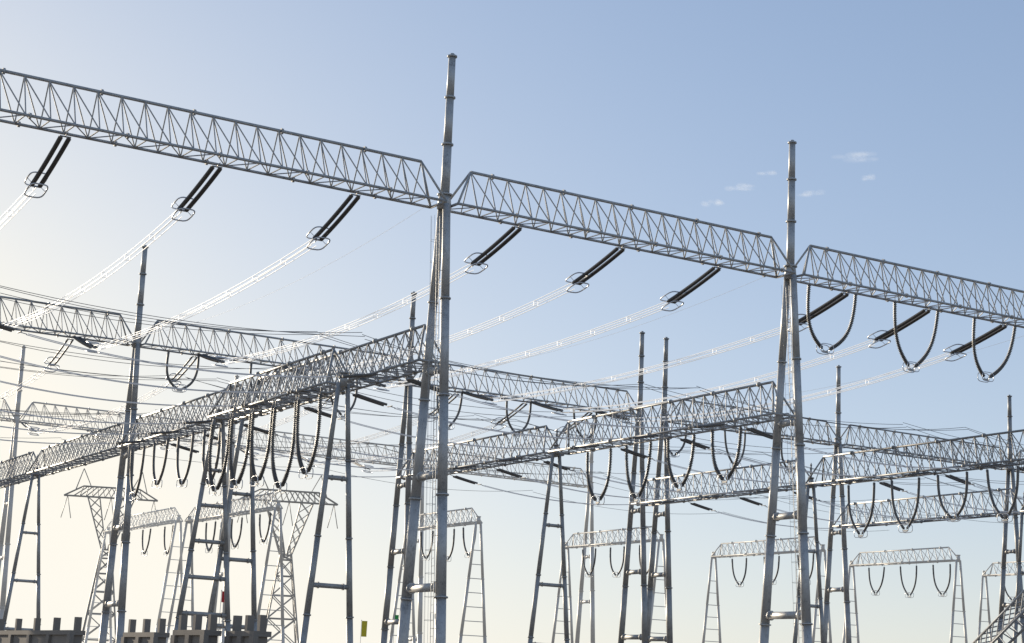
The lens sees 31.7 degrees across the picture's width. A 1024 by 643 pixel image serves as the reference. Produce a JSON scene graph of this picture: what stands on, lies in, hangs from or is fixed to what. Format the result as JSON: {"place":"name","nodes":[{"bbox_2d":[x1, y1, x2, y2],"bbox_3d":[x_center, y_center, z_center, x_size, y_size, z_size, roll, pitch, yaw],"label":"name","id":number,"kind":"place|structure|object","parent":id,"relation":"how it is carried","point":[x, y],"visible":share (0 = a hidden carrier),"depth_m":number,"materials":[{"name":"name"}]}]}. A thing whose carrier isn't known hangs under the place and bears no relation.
{"place":"outdoors","nodes":[
{"label":"outdoors","id":0,"kind":"place"},
{"bbox_2d":[3,455,40,630],"bbox_3d":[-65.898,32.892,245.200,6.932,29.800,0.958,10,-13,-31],"label":"column","id":1,"kind":"structure","parent":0,"point":[13,572],"depth_m":245.34,"materials":[{"name":"metal"}]},
{"bbox_2d":[0,451,43,488],"bbox_3d":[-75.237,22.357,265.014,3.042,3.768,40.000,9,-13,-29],"label":"cross beam","id":2,"kind":"structure","parent":1,"relation":"attached to","point":[19,477],"depth_m":256.20,"materials":[{"name":"metal"}]},
{"bbox_2d":[0,617,85,642],"bbox_3d":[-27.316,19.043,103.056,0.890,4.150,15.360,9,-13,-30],"label":"fire wall","id":3,"kind":"structure","parent":0,"point":[36,634],"depth_m":101.35,"materials":[{"name":"concrete"}]},
{"bbox_2d":[121,618,169,642],"bbox_3d":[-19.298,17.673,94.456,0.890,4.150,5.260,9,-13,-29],"label":"fire wall","id":4,"kind":"structure","parent":0,"point":[145,635],"depth_m":94.23,"materials":[{"name":"concrete"}]},
{"bbox_2d":[170,614,221,642],"bbox_3d":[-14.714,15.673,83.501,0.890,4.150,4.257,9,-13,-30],"label":"fire wall","id":5,"kind":"structure","parent":0,"point":[196,634],"depth_m":83.29,"materials":[{"name":"concrete"}]},
{"bbox_2d":[205,389,257,630],"bbox_3d":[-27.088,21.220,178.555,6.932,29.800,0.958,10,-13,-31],"label":"column","id":6,"kind":"structure","parent":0,"point":[251,495],"depth_m":178.59,"materials":[{"name":"metal"}]},
{"bbox_2d":[224,615,271,642],"bbox_3d":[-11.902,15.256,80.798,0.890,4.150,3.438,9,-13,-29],"label":"fire wall","id":7,"kind":"structure","parent":0,"point":[248,634],"depth_m":80.63,"materials":[{"name":"concrete"}]},
{"bbox_2d":[0,366,560,470],"bbox_3d":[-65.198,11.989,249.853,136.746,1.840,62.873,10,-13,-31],"label":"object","id":8,"kind":"object","parent":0,"point":[471,435],"visible":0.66,"depth_m":262.11,"materials":[{"name":"grey"}]},
{"bbox_2d":[20,339,592,468],"bbox_3d":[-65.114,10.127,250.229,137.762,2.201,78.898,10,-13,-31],"label":"insulator strings","id":9,"kind":"object","parent":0,"point":[243,450],"visible":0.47,"depth_m":245.41},
{"bbox_2d":[28,357,567,472],"bbox_3d":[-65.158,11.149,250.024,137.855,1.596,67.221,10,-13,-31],"label":"corona rings","id":10,"kind":"object","parent":9,"relation":"attached to","point":[250,397],"visible":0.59,"depth_m":250.95,"materials":[{"name":"silver metal"}]},
{"bbox_2d":[22,337,590,469],"bbox_3d":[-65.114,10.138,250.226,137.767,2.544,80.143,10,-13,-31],"label":"span fittings","id":11,"kind":"object","parent":9,"relation":"attached to","point":[276,366],"visible":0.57,"depth_m":239.96,"materials":[{"name":"metal"}]},
{"bbox_2d":[299,371,353,642],"bbox_3d":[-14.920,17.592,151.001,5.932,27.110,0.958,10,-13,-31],"label":"column","id":12,"kind":"structure","parent":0,"point":[312,583],"depth_m":151.07,"materials":[{"name":"metal"}]},
{"bbox_2d":[207,348,354,420],"bbox_3d":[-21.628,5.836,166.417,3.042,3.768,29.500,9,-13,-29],"label":"cross beam","id":13,"kind":"structure","parent":12,"relation":"attached to","point":[281,397],"depth_m":165.05,"materials":[{"name":"metal"}]},
{"bbox_2d":[361,621,366,636],"bbox_3d":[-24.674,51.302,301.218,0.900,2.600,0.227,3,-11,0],"label":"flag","id":14,"kind":"object","parent":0,"point":[364,629],"visible":1,"depth_m":301.16,"materials":[{"name":"yellow fabric"}]},
{"bbox_2d":[0,187,950,421],"bbox_3d":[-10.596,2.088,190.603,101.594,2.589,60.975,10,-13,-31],"label":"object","id":15,"kind":"object","parent":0,"point":[252,280],"visible":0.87,"depth_m":189.59,"materials":[{"name":"white"}]},
{"bbox_2d":[0,333,1023,528],"bbox_3d":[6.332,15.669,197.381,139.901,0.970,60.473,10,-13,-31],"label":"bus conductors","id":16,"kind":"object","parent":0,"point":[108,354],"visible":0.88,"depth_m":179.82,"materials":[{"name":"grey"}]},
{"bbox_2d":[0,324,1023,527],"bbox_3d":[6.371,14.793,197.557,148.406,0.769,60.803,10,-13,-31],"label":"bus insulator strings","id":17,"kind":"object","parent":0,"point":[418,383],"visible":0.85,"depth_m":191.56},
{"bbox_2d":[17,331,1023,518],"bbox_3d":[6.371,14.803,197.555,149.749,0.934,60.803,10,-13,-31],"label":"bus fittings","id":18,"kind":"object","parent":17,"relation":"attached to","point":[523,458],"visible":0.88,"depth_m":191.70,"materials":[{"name":"metal"}]},
{"bbox_2d":[0,0,1023,642],"label":"sky","id":19,"kind":"structure","parent":0,"point":[905,118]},
{"bbox_2d":[528,429,569,642],"bbox_3d":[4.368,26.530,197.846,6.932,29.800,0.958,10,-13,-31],"label":"column","id":20,"kind":"structure","parent":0,"point":[563,585],"depth_m":198.03,"materials":[{"name":"metal"}]},
{"bbox_2d":[792,463,824,642],"bbox_3d":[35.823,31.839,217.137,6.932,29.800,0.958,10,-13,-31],"label":"column","id":21,"kind":"structure","parent":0,"point":[817,606],"depth_m":217.89,"materials":[{"name":"metal"}]},
{"bbox_2d":[972,590,1023,642],"bbox_3d":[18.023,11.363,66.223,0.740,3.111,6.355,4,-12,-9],"label":"crane boom","id":22,"kind":"object","parent":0,"point":[1009,624],"visible":1,"depth_m":65.73,"materials":[{"name":"grey paint"}]},
{"bbox_2d":[1013,493,1023,642],"bbox_3d":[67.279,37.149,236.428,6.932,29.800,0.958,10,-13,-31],"label":"column","id":23,"kind":"structure","parent":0,"point":[1019,571],"depth_m":236.65,"materials":[{"name":"metal"}]},
{"label":"ground","id":24,"kind":"structure","parent":0,"visible":0},
{"bbox_2d":[0,345,24,618],"bbox_3d":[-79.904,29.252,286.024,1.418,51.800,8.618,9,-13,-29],"label":"column","id":25,"kind":"structure","parent":24,"relation":"on","point":[8,498],"depth_m":286.37,"materials":[{"name":"grey metal"}]},
{"bbox_2d":[0,398,15,421],"bbox_3d":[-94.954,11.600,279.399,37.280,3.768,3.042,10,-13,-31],"label":"beam","id":26,"kind":"structure","parent":25,"relation":"attached to","point":[6,418],"depth_m":287.87,"materials":[{"name":"grey metal"}]},
{"bbox_2d":[20,401,226,446],"bbox_3d":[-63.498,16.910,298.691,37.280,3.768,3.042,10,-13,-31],"label":"beam","id":27,"kind":"structure","parent":25,"relation":"attached to","point":[43,423],"depth_m":294.39,"materials":[{"name":"grey metal"}]},
{"bbox_2d":[61,468,157,642],"bbox_3d":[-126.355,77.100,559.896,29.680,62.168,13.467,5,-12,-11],"label":"lattice tower","id":28,"kind":"structure","parent":24,"relation":"on","point":[105,549],"depth_m":561.55,"materials":[{"name":"metal"}]},
{"bbox_2d":[98,245,148,642],"bbox_3d":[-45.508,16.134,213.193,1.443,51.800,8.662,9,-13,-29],"label":"column","id":29,"kind":"structure","parent":24,"relation":"on","point":[131,409],"depth_m":212.68,"materials":[{"name":"metal"}]},
{"bbox_2d":[0,296,136,345],"bbox_3d":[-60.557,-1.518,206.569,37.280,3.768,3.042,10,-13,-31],"label":"beam","id":30,"kind":"structure","parent":29,"relation":"attached to","point":[71,332],"depth_m":211.69,"materials":[{"name":"metal"}]},
{"bbox_2d":[27,422,136,475],"bbox_3d":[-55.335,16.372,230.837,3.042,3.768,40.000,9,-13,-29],"label":"cross beam","id":31,"kind":"structure","parent":29,"relation":"attached to","point":[86,461],"depth_m":230.47,"materials":[{"name":"metal"}]},
{"bbox_2d":[118,384,257,449],"bbox_3d":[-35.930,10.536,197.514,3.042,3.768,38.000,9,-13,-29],"label":"cross beam","id":32,"kind":"structure","parent":29,"relation":"attached to","point":[171,438],"depth_m":199.10,"materials":[{"name":"metal"}]},
{"bbox_2d":[0,286,1023,531],"bbox_3d":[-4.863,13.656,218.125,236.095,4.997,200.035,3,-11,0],"label":"wires","id":33,"kind":"object","parent":32,"relation":"attached to","point":[52,414],"visible":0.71,"depth_m":193.66,"materials":[{"name":"grey metal"}]},
{"bbox_2d":[141,320,409,384],"bbox_3d":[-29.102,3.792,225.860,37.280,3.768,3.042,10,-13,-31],"label":"beam","id":34,"kind":"structure","parent":29,"relation":"attached to","point":[228,331],"depth_m":222.96,"materials":[{"name":"metal"}]},
{"bbox_2d":[84,507,182,642],"bbox_3d":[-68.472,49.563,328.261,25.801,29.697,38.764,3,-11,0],"label":"portal","id":35,"kind":"object","parent":24,"relation":"on","point":[158,523],"visible":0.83,"depth_m":325.34,"materials":[{"name":"metal"}]},
{"bbox_2d":[121,525,173,553],"bbox_3d":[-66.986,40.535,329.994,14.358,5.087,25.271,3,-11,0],"label":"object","id":36,"kind":"object","parent":35,"relation":"hanging from","point":[166,552],"visible":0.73,"depth_m":328.51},
{"bbox_2d":[174,409,230,635],"bbox_3d":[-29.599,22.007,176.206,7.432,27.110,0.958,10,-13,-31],"label":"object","id":37,"kind":"structure","parent":24,"relation":"on","point":[225,578],"depth_m":176.28,"materials":[{"name":"metal"}]},
{"bbox_2d":[166,492,284,642],"bbox_3d":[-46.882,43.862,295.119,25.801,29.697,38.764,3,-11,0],"label":"portal","id":38,"kind":"object","parent":24,"relation":"on","point":[189,520],"visible":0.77,"depth_m":286.97,"materials":[{"name":"metal"}]},
{"bbox_2d":[205,513,270,550],"bbox_3d":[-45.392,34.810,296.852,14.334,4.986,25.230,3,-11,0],"label":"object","id":39,"kind":"object","parent":38,"relation":"hanging from","point":[233,545],"visible":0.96,"depth_m":295.33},
{"bbox_2d":[205,538,266,552],"bbox_3d":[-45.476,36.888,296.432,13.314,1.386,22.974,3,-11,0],"label":"grading rings","id":40,"kind":"object","parent":39,"relation":"attached to","point":[238,545],"visible":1,"depth_m":296.10,"materials":[{"name":"silver metal"}]},
{"bbox_2d":[213,375,238,642],"bbox_3d":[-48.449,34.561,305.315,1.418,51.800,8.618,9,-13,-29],"label":"column","id":41,"kind":"structure","parent":24,"relation":"on","point":[228,476],"depth_m":304.87,"materials":[{"name":"grey metal"}]},
{"bbox_2d":[235,427,414,467],"bbox_3d":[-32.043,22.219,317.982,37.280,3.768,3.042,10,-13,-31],"label":"beam","id":42,"kind":"structure","parent":41,"relation":"attached to","point":[285,451],"depth_m":317.51,"materials":[{"name":"grey metal"}]},
{"bbox_2d":[237,473,337,642],"bbox_3d":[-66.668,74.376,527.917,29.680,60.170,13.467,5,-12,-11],"label":"lattice tower","id":43,"kind":"structure","parent":24,"relation":"on","point":[291,576],"depth_m":529.85,"materials":[{"name":"metal"}]},
{"bbox_2d":[380,291,416,642],"bbox_3d":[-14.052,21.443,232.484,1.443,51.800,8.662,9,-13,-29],"label":"column","id":44,"kind":"structure","parent":24,"relation":"on","point":[399,485],"depth_m":232.61,"materials":[{"name":"metal"}]},
{"bbox_2d":[396,425,563,479],"bbox_3d":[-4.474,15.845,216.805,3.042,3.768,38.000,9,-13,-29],"label":"cross beam","id":45,"kind":"structure","parent":44,"relation":"attached to","point":[506,463],"depth_m":212.54,"materials":[{"name":"metal"}]},
{"bbox_2d":[413,363,642,416],"bbox_3d":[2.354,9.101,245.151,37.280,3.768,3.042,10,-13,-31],"label":"beam","id":46,"kind":"structure","parent":44,"relation":"attached to","point":[529,399],"depth_m":245.21,"materials":[{"name":"metal"}]},
{"bbox_2d":[33,132,1007,419],"bbox_3d":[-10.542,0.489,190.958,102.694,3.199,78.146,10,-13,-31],"label":"insulator fittings","id":47,"kind":"object","parent":46,"relation":"attached to","point":[475,264],"visible":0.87,"depth_m":158.87,"materials":[{"name":"metal"}]},
{"bbox_2d":[30,136,1006,419],"bbox_3d":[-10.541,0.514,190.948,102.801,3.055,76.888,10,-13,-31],"label":"insulator strings","id":48,"kind":"object","parent":47,"relation":"on","point":[612,256],"visible":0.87,"depth_m":161.65},
{"bbox_2d":[24,171,966,423],"bbox_3d":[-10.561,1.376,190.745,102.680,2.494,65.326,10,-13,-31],"label":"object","id":49,"kind":"object","parent":48,"relation":"attached to","point":[189,218],"visible":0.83,"depth_m":165.34,"materials":[{"name":"silver metal"}]},
{"bbox_2d":[409,463,424,642],"bbox_3d":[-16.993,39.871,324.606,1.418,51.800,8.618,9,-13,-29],"label":"column","id":50,"kind":"structure","parent":24,"relation":"on","point":[420,611],"depth_m":321.43,"materials":[{"name":"grey metal"}]},
{"bbox_2d":[397,53,456,642],"bbox_3d":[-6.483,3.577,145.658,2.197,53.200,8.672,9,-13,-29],"label":"column","id":51,"kind":"structure","parent":24,"relation":"on","point":[437,586],"depth_m":144.94,"materials":[{"name":"metal"}]},
{"bbox_2d":[0,68,447,208],"bbox_3d":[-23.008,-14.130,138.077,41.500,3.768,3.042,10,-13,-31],"label":"beam","id":52,"kind":"structure","parent":51,"relation":"attached to","point":[193,113],"depth_m":138.06,"materials":[{"name":"metal"}]},
{"bbox_2d":[142,200,1021,408],"bbox_3d":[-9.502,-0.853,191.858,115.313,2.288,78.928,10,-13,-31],"label":"shield wires","id":53,"kind":"object","parent":52,"relation":"attached to","point":[570,346],"visible":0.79,"depth_m":192.06,"materials":[{"name":"grey metal"}]},
{"bbox_2d":[237,324,439,415],"bbox_3d":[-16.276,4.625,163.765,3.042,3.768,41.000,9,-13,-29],"label":"cross beam","id":54,"kind":"structure","parent":51,"relation":"attached to","point":[403,365],"depth_m":156.87,"materials":[{"name":"metal"}]},
{"bbox_2d":[451,171,795,277],"bbox_3d":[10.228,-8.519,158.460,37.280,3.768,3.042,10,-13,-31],"label":"beam","id":55,"kind":"structure","parent":51,"relation":"attached to","point":[631,207],"depth_m":158.01,"materials":[{"name":"metal"}]},
{"bbox_2d":[389,507,486,642],"bbox_3d":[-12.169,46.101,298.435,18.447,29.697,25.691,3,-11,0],"label":"portal","id":56,"kind":"object","parent":24,"relation":"on","point":[475,522],"visible":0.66,"depth_m":290.23,"materials":[{"name":"metal"}]},
{"bbox_2d":[420,527,476,559],"bbox_3d":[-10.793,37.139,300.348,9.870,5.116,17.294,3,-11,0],"label":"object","id":57,"kind":"object","parent":56,"relation":"hanging from","point":[448,558],"visible":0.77,"depth_m":298.72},
{"bbox_2d":[575,424,594,642],"bbox_3d":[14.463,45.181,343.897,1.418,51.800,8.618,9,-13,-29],"label":"column","id":58,"kind":"structure","parent":24,"relation":"on","point":[591,601],"depth_m":343.69,"materials":[{"name":"grey metal"}]},
{"bbox_2d":[425,450,591,487],"bbox_3d":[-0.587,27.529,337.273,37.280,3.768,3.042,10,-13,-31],"label":"beam","id":59,"kind":"structure","parent":58,"relation":"attached to","point":[503,476],"depth_m":338.76,"materials":[{"name":"grey metal"}]},
{"bbox_2d":[551,526,666,642],"bbox_3d":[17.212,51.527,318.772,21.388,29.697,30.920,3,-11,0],"label":"portal","id":60,"kind":"object","parent":24,"relation":"on","point":[613,542],"visible":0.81,"depth_m":324.22,"materials":[{"name":"metal"}]},
{"bbox_2d":[582,545,648,575],"bbox_3d":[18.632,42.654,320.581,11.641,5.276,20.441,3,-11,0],"label":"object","id":61,"kind":"object","parent":60,"relation":"hanging from","point":[610,561],"visible":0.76,"depth_m":321.59,"materials":[{"name":"black rubber"}]},
{"bbox_2d":[618,331,647,642],"bbox_3d":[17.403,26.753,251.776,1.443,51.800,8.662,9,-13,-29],"label":"column","id":62,"kind":"structure","parent":24,"relation":"on","point":[622,635],"depth_m":251.31,"materials":[{"name":"metal"}]},
{"bbox_2d":[631,460,816,505],"bbox_3d":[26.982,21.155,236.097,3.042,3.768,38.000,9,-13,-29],"label":"cross beam","id":63,"kind":"structure","parent":62,"relation":"attached to","point":[683,499],"depth_m":235.81,"materials":[{"name":"metal"}]},
{"bbox_2d":[647,337,672,642],"bbox_3d":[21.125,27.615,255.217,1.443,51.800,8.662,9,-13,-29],"label":"column","id":64,"kind":"structure","parent":24,"relation":"on","point":[652,575],"depth_m":254.82,"materials":[{"name":"metal"}]},
{"bbox_2d":[702,536,831,642],"bbox_3d":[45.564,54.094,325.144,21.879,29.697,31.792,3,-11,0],"label":"portal","id":65,"kind":"object","parent":24,"relation":"on","point":[715,557],"visible":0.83,"depth_m":332.47,"materials":[{"name":"metal"}]},
{"bbox_2d":[731,554,813,584],"bbox_3d":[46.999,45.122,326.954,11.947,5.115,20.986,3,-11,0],"label":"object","id":66,"kind":"object","parent":65,"relation":"hanging from","point":[777,568],"visible":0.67,"depth_m":325.49,"materials":[{"name":"black rubber"}]},
{"bbox_2d":[759,140,812,642],"bbox_3d":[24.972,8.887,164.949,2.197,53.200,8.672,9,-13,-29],"label":"column","id":67,"kind":"structure","parent":24,"relation":"on","point":[803,614],"depth_m":164.46,"materials":[{"name":"metal"}]},
{"bbox_2d":[548,381,794,454],"bbox_3d":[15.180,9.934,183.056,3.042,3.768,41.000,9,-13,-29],"label":"cross beam","id":68,"kind":"structure","parent":67,"relation":"attached to","point":[735,420],"depth_m":180.85,"materials":[{"name":"metal"}]},
{"bbox_2d":[795,244,1023,327],"bbox_3d":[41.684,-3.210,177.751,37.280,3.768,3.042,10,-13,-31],"label":"beam","id":69,"kind":"structure","parent":67,"relation":"attached to","point":[810,247],"depth_m":175.80,"materials":[{"name":"metal"}]},
{"bbox_2d":[823,365,851,642],"bbox_3d":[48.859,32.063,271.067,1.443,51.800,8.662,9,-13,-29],"label":"column","id":70,"kind":"structure","parent":24,"relation":"on","point":[844,548],"depth_m":271.07,"materials":[{"name":"metal"}]},
{"bbox_2d":[668,400,841,445],"bbox_3d":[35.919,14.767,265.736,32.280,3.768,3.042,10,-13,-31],"label":"beam","id":71,"kind":"structure","parent":70,"relation":"attached to","point":[829,443],"depth_m":266.36,"materials":[{"name":"metal"}]},
{"bbox_2d":[132,278,1017,536],"bbox_3d":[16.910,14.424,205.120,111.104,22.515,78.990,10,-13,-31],"label":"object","id":72,"kind":"object","parent":71,"relation":"attached to","point":[859,535],"visible":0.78,"depth_m":179.94,"materials":[{"name":"metal"}]},
{"bbox_2d":[130,284,1018,534],"bbox_3d":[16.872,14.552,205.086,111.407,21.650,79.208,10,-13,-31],"label":"insulator strings","id":73,"kind":"object","parent":72,"relation":"on","point":[250,432],"visible":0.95,"depth_m":178.77},
{"bbox_2d":[129,343,1012,537],"bbox_3d":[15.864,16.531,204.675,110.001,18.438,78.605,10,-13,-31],"label":"corona rings","id":74,"kind":"object","parent":73,"relation":"attached to","point":[589,441],"visible":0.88,"depth_m":182.90,"materials":[{"name":"silver metal"}]},
{"bbox_2d":[832,488,1022,528],"bbox_3d":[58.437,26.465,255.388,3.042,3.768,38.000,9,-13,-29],"label":"cross beam","id":75,"kind":"structure","parent":70,"relation":"attached to","point":[907,521],"depth_m":254.66,"materials":[{"name":"metal"}]},
{"bbox_2d":[841,424,1013,469],"bbox_3d":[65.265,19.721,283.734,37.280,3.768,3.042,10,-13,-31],"label":"beam","id":76,"kind":"structure","parent":70,"relation":"attached to","point":[947,460],"depth_m":282.00,"materials":[{"name":"metal"}]},
{"bbox_2d":[842,546,967,642],"bbox_3d":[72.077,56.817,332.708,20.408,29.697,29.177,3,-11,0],"label":"portal","id":77,"kind":"object","parent":24,"relation":"on","point":[956,561],"visible":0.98,"depth_m":331.76,"materials":[{"name":"metal"}]},
{"bbox_2d":[868,564,950,595],"bbox_3d":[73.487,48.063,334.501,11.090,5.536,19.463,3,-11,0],"label":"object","id":78,"kind":"object","parent":77,"relation":"hanging from","point":[915,580],"visible":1,"depth_m":333.04,"materials":[{"name":"black rubber"}]},
{"bbox_2d":[871,590,945,597],"bbox_3d":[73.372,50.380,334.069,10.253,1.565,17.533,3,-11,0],"label":"grading rings","id":79,"kind":"object","parent":78,"relation":"attached to","point":[913,594],"visible":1,"depth_m":333.33,"materials":[{"name":"grey metal"}]},
{"bbox_2d":[977,561,1023,642],"bbox_3d":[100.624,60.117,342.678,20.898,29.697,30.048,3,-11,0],"label":"portal","id":80,"kind":"object","parent":24,"relation":"on","point":[985,575],"visible":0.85,"depth_m":356.15,"materials":[{"name":"metal"}]},
{"bbox_2d":[997,395,1023,642],"bbox_3d":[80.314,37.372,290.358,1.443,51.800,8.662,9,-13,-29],"label":"column","id":81,"kind":"structure","parent":24,"relation":"on","point":[1005,552],"depth_m":291.07,"materials":[{"name":"metal"}]},
{"bbox_3d":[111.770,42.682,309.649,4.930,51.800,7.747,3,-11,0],"label":"column","id":82,"kind":"object","parent":24,"relation":"on","visible":0},
{"bbox_2d":[1014,450,1023,472],"bbox_3d":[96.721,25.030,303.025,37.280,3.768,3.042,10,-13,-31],"label":"beam","id":83,"kind":"structure","parent":82,"relation":"attached to","point":[1019,453],"depth_m":294.82,"materials":[{"name":"metal"}]},
{"bbox_3d":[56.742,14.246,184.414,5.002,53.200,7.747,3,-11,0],"label":"column","id":84,"kind":"object","parent":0,"visible":0},
{"bbox_2d":[805,429,1023,486],"bbox_3d":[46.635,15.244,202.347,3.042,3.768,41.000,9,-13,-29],"label":"cross beam","id":85,"kind":"structure","parent":84,"relation":"attached to","point":[937,441],"depth_m":202.64,"materials":[{"name":"metal"}]}
]}

